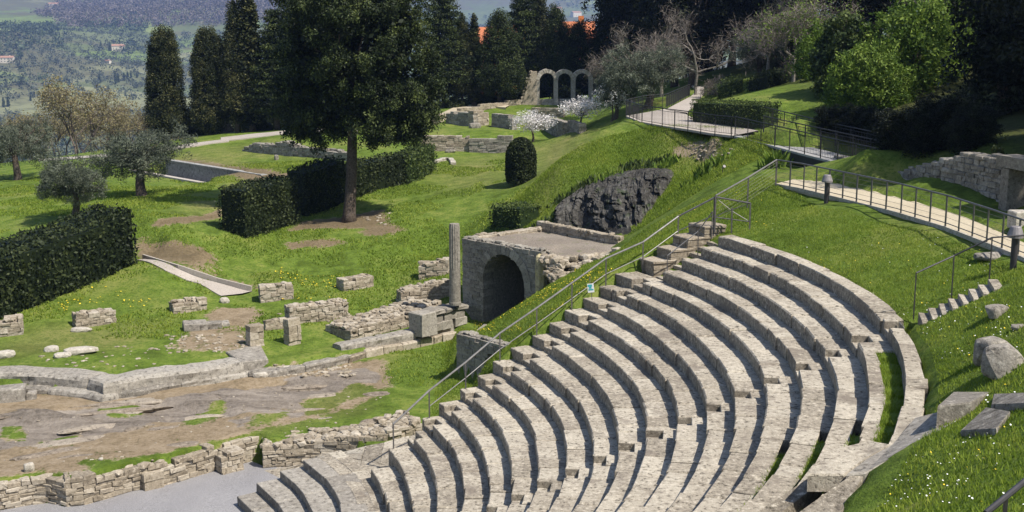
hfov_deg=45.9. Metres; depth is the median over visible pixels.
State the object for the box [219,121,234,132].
shrub
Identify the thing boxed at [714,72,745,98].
hedge
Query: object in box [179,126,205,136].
shrub
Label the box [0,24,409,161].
olive grove
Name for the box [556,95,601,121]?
blossom tree
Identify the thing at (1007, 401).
stone slab
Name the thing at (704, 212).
grass
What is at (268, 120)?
hedge
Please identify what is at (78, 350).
loose stone
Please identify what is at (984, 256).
boulder
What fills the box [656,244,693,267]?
stepped block
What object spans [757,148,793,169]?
leafy plant
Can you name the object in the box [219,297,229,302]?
loose stone
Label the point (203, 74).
cypress tree
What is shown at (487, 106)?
ruined wall
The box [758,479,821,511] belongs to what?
stone slab
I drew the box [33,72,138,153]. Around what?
budding tree
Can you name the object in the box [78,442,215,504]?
stage wall
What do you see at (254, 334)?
masonry pier
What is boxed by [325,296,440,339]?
ruined wall
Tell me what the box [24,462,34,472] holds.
loose stone
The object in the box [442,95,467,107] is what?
shrub
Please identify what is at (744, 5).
evergreen tree
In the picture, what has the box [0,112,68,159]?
budding tree
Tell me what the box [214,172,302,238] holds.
hedge
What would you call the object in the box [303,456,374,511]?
orchestra step
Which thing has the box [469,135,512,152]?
ruined wall
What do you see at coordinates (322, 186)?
hedge
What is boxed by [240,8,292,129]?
cypress tree
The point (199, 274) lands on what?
path kerb
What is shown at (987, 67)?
evergreen tree
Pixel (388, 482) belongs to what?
seat tier
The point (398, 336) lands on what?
stone course
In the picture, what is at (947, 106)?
shrub
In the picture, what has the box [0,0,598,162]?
woods
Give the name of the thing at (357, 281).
masonry pier
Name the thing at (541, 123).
ruined wall
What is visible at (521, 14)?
cypress tree
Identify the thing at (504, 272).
vaulted gate
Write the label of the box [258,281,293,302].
masonry pier
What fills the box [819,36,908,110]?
shrub
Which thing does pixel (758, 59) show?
olive tree
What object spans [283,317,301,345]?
masonry pier
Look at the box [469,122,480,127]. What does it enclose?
loose stone
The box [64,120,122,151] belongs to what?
budding tree
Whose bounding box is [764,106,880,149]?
path railing
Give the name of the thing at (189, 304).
masonry pier
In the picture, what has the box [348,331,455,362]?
stone course
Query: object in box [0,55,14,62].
house
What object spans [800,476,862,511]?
stone slab
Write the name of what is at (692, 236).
stair railing
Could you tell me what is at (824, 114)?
shrub
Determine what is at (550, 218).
leafy plant
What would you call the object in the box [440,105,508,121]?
gravel path
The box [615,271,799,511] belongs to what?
seat tier
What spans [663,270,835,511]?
seat tier
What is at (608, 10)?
evergreen tree
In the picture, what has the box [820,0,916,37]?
evergreen tree
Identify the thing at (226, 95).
cypress tree
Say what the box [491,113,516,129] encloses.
ruined wall
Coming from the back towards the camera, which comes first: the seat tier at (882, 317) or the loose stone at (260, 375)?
the loose stone at (260, 375)
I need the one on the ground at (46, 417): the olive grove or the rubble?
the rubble
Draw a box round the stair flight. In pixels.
[656,241,717,280]
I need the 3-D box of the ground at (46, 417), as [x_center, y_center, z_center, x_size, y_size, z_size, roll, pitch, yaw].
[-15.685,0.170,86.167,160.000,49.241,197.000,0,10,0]
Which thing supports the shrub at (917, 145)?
on the ground at (46, 417)
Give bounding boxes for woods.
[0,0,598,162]
[30,0,290,27]
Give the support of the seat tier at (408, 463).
on the ground at (46, 417)
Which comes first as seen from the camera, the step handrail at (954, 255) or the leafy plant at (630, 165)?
the step handrail at (954, 255)
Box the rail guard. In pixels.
[713,196,750,233]
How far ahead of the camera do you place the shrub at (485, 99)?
134.47 m
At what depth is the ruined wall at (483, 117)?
118.39 m
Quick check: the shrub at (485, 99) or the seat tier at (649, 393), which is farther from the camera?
the shrub at (485, 99)
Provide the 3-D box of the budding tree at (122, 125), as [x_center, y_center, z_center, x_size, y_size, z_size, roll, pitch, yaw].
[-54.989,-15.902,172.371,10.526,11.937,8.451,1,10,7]
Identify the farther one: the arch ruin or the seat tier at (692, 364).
the arch ruin
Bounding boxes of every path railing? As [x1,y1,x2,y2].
[626,84,689,115]
[626,100,733,137]
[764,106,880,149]
[776,159,1023,254]
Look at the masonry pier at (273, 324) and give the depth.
57.68 m
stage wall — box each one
[0,473,67,509]
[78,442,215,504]
[214,436,258,463]
[260,410,421,467]
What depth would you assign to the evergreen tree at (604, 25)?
140.97 m
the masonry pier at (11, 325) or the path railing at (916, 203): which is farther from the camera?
the masonry pier at (11, 325)
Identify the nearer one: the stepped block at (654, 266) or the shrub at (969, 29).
the stepped block at (654, 266)
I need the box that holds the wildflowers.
[62,192,1023,506]
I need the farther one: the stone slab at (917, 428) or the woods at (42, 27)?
the woods at (42, 27)
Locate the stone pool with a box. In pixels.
[132,159,266,182]
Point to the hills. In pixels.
(17, 10)
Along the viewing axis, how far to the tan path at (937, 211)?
41.98 m
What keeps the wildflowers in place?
on the ground at (46, 417)
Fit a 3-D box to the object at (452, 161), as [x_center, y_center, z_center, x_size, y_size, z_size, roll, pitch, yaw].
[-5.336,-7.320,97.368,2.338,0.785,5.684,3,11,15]
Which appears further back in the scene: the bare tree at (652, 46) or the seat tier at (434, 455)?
the bare tree at (652, 46)
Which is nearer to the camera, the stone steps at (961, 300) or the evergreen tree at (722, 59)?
the stone steps at (961, 300)
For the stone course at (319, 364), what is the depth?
53.01 m
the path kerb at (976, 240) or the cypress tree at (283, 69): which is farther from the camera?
the cypress tree at (283, 69)
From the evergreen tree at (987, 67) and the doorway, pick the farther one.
the evergreen tree at (987, 67)
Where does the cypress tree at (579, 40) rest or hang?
on the ground at (46, 417)
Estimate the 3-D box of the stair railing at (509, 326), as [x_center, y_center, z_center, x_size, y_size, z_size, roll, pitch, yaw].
[1.518,2.182,42.748,12.735,7.988,1.089,-5,11,-26]
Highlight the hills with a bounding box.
[0,0,928,155]
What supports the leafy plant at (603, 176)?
on the ground at (46, 417)
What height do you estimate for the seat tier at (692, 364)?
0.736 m
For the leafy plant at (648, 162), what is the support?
on the ground at (46, 417)
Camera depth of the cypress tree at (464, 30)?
132.28 m
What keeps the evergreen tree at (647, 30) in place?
on the ground at (46, 417)
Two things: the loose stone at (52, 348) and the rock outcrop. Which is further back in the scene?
the rock outcrop
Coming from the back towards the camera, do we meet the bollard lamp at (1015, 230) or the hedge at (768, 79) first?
the hedge at (768, 79)
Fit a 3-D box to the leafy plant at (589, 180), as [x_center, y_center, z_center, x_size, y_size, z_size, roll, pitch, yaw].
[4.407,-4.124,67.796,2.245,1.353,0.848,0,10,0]
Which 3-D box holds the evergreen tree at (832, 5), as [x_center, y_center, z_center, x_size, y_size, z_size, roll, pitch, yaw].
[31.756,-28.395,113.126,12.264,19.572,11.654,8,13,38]
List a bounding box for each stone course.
[0,357,243,394]
[26,370,248,401]
[249,354,350,376]
[332,324,454,350]
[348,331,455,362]
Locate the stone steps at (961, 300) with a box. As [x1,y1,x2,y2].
[917,279,1001,324]
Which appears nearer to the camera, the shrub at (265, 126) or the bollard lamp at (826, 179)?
the bollard lamp at (826, 179)
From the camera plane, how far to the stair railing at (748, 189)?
47.96 m
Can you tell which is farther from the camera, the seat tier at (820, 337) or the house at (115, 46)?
the house at (115, 46)
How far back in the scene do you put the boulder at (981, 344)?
23.51 m
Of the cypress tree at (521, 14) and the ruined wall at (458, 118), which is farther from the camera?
the cypress tree at (521, 14)
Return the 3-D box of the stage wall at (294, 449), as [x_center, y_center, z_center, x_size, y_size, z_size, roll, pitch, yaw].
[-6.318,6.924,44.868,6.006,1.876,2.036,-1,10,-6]
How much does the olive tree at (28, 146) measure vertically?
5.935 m
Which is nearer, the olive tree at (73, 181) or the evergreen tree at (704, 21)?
the olive tree at (73, 181)
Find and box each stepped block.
[639,256,676,277]
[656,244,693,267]
[672,233,710,256]
[688,221,726,239]
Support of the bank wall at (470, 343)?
on the ground at (46, 417)
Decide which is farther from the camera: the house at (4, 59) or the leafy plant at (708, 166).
the house at (4, 59)
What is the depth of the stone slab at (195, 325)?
57.50 m
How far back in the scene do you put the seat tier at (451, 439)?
36.92 m
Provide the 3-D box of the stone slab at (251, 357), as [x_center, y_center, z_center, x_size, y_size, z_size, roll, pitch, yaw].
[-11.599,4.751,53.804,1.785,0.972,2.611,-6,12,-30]
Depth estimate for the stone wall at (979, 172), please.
43.07 m
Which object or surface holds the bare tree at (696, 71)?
on the ground at (46, 417)
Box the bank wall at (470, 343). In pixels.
[456,324,509,378]
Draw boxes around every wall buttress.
[140,469,164,490]
[214,444,244,474]
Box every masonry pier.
[0,313,23,336]
[71,308,116,326]
[168,296,206,313]
[245,323,264,346]
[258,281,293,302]
[263,317,285,330]
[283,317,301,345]
[284,298,348,323]
[336,273,373,290]
[396,278,448,301]
[418,257,448,279]
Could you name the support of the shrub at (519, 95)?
on the ground at (46, 417)
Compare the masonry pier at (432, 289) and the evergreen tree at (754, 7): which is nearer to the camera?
the masonry pier at (432, 289)
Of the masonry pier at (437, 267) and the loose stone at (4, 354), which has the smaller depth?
the loose stone at (4, 354)
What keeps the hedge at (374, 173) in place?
on the ground at (46, 417)
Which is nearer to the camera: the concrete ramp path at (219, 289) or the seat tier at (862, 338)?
the seat tier at (862, 338)
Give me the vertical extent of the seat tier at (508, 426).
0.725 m
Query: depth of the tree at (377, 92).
73.07 m
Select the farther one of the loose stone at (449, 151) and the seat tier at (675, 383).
the loose stone at (449, 151)
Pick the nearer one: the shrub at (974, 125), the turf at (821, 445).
the turf at (821, 445)
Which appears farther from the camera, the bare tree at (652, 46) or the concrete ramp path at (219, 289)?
the bare tree at (652, 46)
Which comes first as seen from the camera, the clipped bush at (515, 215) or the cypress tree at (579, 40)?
the clipped bush at (515, 215)
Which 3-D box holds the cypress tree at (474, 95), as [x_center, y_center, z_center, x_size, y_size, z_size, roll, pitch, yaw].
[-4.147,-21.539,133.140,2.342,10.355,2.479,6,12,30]
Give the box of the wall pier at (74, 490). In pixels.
[63,470,83,506]
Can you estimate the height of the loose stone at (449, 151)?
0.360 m
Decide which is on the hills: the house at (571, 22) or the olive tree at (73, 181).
the house at (571, 22)
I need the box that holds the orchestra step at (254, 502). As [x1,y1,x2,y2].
[237,492,277,511]
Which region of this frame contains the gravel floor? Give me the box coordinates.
[0,462,282,511]
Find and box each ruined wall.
[242,140,346,160]
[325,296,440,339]
[419,135,469,151]
[433,100,521,123]
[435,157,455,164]
[446,111,477,125]
[468,110,488,125]
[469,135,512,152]
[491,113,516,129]
[531,107,564,117]
[535,116,544,130]
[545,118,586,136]
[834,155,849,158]
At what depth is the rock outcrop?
65.23 m
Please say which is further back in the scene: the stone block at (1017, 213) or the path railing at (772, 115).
the path railing at (772, 115)
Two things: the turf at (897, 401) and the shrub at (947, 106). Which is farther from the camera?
the shrub at (947, 106)
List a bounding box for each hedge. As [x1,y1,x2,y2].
[0,201,138,318]
[185,112,297,134]
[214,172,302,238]
[286,155,346,215]
[344,149,410,198]
[385,141,437,184]
[541,85,595,97]
[689,96,781,128]
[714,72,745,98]
[745,66,790,90]
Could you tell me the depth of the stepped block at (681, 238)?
44.56 m
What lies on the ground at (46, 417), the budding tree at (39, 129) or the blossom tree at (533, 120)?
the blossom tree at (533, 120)
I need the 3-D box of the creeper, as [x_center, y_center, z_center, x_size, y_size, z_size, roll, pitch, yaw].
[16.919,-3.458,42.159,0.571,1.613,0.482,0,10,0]
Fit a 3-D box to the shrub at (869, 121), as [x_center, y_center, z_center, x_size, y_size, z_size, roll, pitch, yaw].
[18.049,-6.314,59.523,2.313,2.258,2.708,-1,10,-5]
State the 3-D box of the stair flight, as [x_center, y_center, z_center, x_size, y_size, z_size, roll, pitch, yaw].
[6.455,0.787,43.768,2.928,2.326,1.302,-5,11,-24]
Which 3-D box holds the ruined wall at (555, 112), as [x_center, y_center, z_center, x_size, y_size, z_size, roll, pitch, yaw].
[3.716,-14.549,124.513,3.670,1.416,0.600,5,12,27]
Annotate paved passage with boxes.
[264,435,414,511]
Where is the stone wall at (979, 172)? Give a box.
[897,152,1003,201]
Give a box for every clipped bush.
[488,199,541,231]
[505,137,537,184]
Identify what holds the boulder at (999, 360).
on the ground at (46, 417)
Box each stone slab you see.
[182,319,229,331]
[226,345,267,370]
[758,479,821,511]
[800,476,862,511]
[807,441,889,491]
[846,412,960,482]
[960,407,1009,436]
[991,393,1023,410]
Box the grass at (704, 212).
[0,124,1023,511]
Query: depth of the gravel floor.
41.28 m
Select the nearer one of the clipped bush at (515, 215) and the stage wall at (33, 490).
the stage wall at (33, 490)
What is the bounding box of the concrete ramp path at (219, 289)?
[137,259,251,295]
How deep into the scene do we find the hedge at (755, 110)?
71.28 m
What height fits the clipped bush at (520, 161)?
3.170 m
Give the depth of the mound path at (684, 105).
92.19 m
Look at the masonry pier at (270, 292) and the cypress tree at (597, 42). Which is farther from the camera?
the cypress tree at (597, 42)
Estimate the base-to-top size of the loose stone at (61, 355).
0.269 m
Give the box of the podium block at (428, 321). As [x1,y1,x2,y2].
[408,303,468,336]
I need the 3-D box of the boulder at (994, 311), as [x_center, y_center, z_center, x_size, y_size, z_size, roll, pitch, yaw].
[10.644,1.243,26.601,0.568,0.334,0.387,-5,11,-27]
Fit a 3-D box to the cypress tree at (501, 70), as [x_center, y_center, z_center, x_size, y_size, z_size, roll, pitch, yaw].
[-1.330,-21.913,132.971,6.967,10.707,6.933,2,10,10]
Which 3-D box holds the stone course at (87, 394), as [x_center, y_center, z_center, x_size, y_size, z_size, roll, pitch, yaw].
[-16.747,5.549,50.430,11.565,0.582,3.385,-2,11,-13]
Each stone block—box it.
[0,383,37,402]
[936,392,988,427]
[1007,210,1023,227]
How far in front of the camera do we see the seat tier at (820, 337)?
31.67 m
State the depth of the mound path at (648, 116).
72.32 m
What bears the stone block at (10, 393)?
on the ground at (46, 417)
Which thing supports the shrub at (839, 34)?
on the ground at (46, 417)
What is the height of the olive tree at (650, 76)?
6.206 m
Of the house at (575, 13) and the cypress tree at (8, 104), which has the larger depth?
the house at (575, 13)
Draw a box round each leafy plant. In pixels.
[522,214,554,227]
[546,184,589,208]
[571,170,609,190]
[594,169,631,182]
[617,157,643,172]
[632,153,669,169]
[650,153,681,168]
[679,148,733,187]
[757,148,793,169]
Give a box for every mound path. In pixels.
[626,109,757,137]
[666,85,703,114]
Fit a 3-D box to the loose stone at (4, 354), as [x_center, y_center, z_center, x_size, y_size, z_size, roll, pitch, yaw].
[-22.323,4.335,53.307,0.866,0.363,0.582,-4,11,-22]
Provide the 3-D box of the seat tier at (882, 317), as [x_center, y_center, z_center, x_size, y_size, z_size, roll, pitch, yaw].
[8.443,1.625,32.103,3.032,0.737,22.936,0,10,2]
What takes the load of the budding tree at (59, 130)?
on the ground at (46, 417)
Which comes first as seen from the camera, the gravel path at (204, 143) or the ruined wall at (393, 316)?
the ruined wall at (393, 316)
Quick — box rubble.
[4,142,734,468]
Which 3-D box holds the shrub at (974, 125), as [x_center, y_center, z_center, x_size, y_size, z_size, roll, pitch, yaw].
[17.664,-4.829,46.404,2.313,2.258,2.708,6,12,30]
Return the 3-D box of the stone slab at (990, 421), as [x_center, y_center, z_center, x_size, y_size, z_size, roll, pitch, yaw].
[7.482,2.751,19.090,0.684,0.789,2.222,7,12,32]
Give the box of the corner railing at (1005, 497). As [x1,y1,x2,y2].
[983,478,1023,511]
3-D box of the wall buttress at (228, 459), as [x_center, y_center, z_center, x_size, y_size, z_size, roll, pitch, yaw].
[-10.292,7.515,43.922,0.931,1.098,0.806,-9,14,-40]
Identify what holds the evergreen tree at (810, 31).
on the ground at (46, 417)
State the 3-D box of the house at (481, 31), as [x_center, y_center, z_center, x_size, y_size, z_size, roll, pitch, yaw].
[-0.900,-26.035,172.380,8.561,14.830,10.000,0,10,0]
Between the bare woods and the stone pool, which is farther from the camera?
the bare woods
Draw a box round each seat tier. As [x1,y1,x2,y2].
[371,466,410,511]
[388,446,436,511]
[408,431,463,511]
[422,416,488,511]
[439,400,511,511]
[460,387,537,511]
[478,373,565,511]
[493,359,592,511]
[511,345,617,511]
[532,333,645,511]
[549,321,676,511]
[565,308,705,511]
[583,297,734,511]
[599,285,765,511]
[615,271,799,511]
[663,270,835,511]
[682,258,867,511]
[701,246,893,497]
[718,235,927,446]
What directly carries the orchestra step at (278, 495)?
on the orchestra step at (254, 502)
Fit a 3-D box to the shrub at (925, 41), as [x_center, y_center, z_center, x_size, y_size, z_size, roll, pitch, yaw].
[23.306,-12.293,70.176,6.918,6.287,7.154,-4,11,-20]
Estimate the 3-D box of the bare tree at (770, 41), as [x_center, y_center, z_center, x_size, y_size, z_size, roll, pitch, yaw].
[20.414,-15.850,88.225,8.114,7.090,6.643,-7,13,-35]
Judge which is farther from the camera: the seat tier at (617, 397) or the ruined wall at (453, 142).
the ruined wall at (453, 142)
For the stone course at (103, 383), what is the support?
on the stone course at (87, 394)
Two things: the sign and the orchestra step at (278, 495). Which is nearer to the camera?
the orchestra step at (278, 495)
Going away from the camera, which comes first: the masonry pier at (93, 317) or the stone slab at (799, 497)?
the stone slab at (799, 497)
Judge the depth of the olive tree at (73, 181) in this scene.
74.14 m
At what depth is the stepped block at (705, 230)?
44.82 m
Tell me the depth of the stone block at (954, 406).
20.80 m
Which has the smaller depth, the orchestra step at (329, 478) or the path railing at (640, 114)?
the orchestra step at (329, 478)
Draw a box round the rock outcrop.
[554,168,673,232]
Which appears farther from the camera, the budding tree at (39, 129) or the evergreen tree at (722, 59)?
the budding tree at (39, 129)
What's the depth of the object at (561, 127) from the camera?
107.14 m
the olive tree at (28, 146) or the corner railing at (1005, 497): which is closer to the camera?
the corner railing at (1005, 497)
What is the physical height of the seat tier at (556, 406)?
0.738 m
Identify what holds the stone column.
on the podium block at (428, 321)
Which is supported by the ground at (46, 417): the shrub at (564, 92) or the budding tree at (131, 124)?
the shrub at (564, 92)
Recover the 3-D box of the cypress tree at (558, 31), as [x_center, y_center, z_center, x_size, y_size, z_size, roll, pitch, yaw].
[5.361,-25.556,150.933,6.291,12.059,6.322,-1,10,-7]
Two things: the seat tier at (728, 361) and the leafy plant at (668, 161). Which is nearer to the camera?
the seat tier at (728, 361)
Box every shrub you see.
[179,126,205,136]
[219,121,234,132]
[243,119,273,131]
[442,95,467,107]
[479,93,496,103]
[501,90,522,101]
[548,85,582,98]
[696,73,727,97]
[787,15,828,82]
[806,9,883,97]
[811,104,846,135]
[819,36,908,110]
[828,102,871,141]
[843,45,921,109]
[852,104,896,146]
[853,0,971,94]
[869,104,912,151]
[893,103,957,159]
[896,0,980,61]
[912,88,979,150]
[938,100,1004,154]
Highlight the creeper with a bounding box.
[990,135,1008,155]
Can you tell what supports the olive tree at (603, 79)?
on the ground at (46, 417)
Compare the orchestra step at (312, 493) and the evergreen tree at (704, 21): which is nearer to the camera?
the orchestra step at (312, 493)
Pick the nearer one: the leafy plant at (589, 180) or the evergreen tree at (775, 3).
the leafy plant at (589, 180)
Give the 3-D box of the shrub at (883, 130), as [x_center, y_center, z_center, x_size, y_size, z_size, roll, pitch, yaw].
[15.997,-5.192,50.189,2.313,2.258,2.708,3,11,17]
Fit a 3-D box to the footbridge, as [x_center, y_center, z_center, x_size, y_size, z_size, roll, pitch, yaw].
[14.833,-4.599,58.082,1.750,3.292,15.349,-3,11,-15]
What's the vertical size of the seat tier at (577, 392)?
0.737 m
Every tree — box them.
[0,110,63,179]
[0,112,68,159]
[0,116,35,143]
[6,96,10,106]
[13,103,86,156]
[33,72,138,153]
[34,153,110,214]
[56,96,131,150]
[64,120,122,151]
[84,116,199,196]
[86,104,150,147]
[120,110,158,137]
[141,24,191,138]
[187,23,234,134]
[213,0,258,132]
[230,0,266,131]
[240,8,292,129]
[268,0,449,222]
[268,3,329,116]
[416,0,479,107]
[448,12,479,99]
[465,12,484,105]
[471,7,530,102]
[506,0,546,91]
[507,109,558,141]
[521,0,555,97]
[539,3,575,92]
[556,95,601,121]
[557,18,599,93]
[580,0,617,70]
[581,28,619,92]
[582,20,695,102]
[592,82,629,121]
[593,0,653,59]
[593,64,638,119]
[600,0,666,69]
[600,38,696,109]
[617,0,718,87]
[629,0,690,95]
[645,0,757,87]
[652,9,755,94]
[671,17,729,77]
[714,6,758,66]
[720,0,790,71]
[723,26,786,78]
[725,0,802,65]
[728,0,831,81]
[739,0,823,15]
[751,0,799,69]
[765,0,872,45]
[791,5,828,59]
[805,0,887,27]
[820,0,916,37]
[933,0,1023,117]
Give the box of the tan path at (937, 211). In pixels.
[777,179,1023,255]
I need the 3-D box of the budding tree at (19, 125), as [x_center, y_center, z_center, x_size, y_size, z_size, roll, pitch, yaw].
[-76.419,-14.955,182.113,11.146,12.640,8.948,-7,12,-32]
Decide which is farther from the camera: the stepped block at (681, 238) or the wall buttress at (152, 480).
the stepped block at (681, 238)
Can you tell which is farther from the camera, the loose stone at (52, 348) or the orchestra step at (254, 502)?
the loose stone at (52, 348)
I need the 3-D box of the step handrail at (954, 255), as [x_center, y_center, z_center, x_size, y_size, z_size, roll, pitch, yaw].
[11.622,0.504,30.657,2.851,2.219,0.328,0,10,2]
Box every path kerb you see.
[142,254,251,290]
[776,184,1023,261]
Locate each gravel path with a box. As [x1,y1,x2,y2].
[39,139,228,160]
[221,128,321,140]
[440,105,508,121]
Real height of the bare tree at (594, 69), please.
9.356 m
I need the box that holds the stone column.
[449,223,460,305]
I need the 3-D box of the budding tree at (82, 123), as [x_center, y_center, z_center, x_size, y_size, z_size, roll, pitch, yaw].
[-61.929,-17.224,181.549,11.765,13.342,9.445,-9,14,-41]
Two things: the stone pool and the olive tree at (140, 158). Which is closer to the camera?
the olive tree at (140, 158)
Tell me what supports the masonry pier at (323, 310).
on the ground at (46, 417)
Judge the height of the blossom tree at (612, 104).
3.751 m
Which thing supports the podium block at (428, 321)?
on the ground at (46, 417)
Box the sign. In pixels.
[587,277,593,297]
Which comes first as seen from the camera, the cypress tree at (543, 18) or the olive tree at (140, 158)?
the olive tree at (140, 158)
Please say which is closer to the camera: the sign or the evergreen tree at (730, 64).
the sign
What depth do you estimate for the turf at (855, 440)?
23.55 m
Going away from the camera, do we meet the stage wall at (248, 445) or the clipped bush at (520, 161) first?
the stage wall at (248, 445)
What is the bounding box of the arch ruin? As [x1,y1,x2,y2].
[520,69,592,104]
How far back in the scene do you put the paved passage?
41.08 m
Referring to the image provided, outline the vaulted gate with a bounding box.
[462,221,623,321]
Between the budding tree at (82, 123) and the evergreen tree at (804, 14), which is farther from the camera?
the budding tree at (82, 123)
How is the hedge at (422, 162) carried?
on the ground at (46, 417)
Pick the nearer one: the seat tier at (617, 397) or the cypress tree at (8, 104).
the seat tier at (617, 397)
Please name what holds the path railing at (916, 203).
on the path kerb at (976, 240)
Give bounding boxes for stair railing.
[392,197,713,448]
[667,212,712,270]
[714,159,776,231]
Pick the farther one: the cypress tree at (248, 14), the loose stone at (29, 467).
the cypress tree at (248, 14)
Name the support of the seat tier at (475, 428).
on the ground at (46, 417)
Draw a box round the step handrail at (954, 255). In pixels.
[913,235,1023,318]
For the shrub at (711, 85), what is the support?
on the ground at (46, 417)
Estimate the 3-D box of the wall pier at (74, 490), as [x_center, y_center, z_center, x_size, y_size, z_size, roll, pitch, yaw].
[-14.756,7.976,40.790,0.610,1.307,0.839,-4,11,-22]
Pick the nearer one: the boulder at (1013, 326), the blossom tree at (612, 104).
the boulder at (1013, 326)
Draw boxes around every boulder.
[973,251,1001,260]
[973,336,1007,366]
[981,343,1023,379]
[985,304,1008,318]
[1011,324,1023,330]
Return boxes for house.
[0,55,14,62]
[111,43,125,51]
[478,27,516,92]
[563,16,594,29]
[570,11,581,16]
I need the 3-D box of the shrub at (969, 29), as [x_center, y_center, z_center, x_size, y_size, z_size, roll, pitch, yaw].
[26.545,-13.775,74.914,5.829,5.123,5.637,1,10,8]
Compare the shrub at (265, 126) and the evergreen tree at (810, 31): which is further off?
the shrub at (265, 126)
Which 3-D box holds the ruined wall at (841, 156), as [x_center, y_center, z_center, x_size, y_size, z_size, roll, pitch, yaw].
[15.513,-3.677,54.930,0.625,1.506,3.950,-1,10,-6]
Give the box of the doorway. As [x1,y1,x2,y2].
[996,154,1023,210]
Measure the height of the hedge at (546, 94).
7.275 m
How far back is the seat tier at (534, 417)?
35.66 m
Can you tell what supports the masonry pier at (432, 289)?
on the ground at (46, 417)
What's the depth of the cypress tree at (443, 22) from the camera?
131.45 m
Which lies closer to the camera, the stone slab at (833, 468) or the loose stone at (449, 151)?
the stone slab at (833, 468)
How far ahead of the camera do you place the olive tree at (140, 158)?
83.17 m
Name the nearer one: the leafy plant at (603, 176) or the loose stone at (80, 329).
the loose stone at (80, 329)
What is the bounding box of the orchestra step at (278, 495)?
[256,478,307,511]
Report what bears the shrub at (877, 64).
on the ground at (46, 417)
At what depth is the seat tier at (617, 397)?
34.55 m
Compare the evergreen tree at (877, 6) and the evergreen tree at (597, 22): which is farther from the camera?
the evergreen tree at (597, 22)
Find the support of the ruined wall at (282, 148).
on the ground at (46, 417)
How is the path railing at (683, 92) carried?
on the ground at (46, 417)
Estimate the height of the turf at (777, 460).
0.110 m
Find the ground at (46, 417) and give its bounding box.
[0,35,1023,511]
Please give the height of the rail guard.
1.482 m
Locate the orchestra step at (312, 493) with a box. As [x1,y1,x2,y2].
[280,467,339,511]
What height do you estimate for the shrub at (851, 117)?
2.151 m
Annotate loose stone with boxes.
[0,350,15,358]
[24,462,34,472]
[43,345,58,351]
[53,352,71,358]
[63,346,98,355]
[71,327,91,331]
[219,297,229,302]
[253,372,267,377]
[445,149,455,152]
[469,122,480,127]
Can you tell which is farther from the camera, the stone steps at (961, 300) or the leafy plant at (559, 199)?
the leafy plant at (559, 199)
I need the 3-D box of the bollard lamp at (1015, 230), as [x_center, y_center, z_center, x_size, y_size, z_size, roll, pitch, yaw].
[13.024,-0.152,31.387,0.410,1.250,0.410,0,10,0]
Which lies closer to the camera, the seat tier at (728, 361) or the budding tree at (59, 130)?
the seat tier at (728, 361)
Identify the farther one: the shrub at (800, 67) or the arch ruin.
the arch ruin
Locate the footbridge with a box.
[734,116,878,164]
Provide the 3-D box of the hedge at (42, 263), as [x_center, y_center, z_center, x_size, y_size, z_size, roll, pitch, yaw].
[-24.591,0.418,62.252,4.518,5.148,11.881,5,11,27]
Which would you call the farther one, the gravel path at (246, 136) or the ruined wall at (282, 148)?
the gravel path at (246, 136)
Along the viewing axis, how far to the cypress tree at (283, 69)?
122.96 m
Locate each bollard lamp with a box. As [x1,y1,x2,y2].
[822,174,832,203]
[1007,226,1023,269]
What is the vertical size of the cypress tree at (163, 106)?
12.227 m
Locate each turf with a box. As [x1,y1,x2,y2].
[766,456,783,480]
[801,442,824,479]
[848,436,859,444]
[878,353,903,443]
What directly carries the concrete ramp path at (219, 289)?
on the ground at (46, 417)

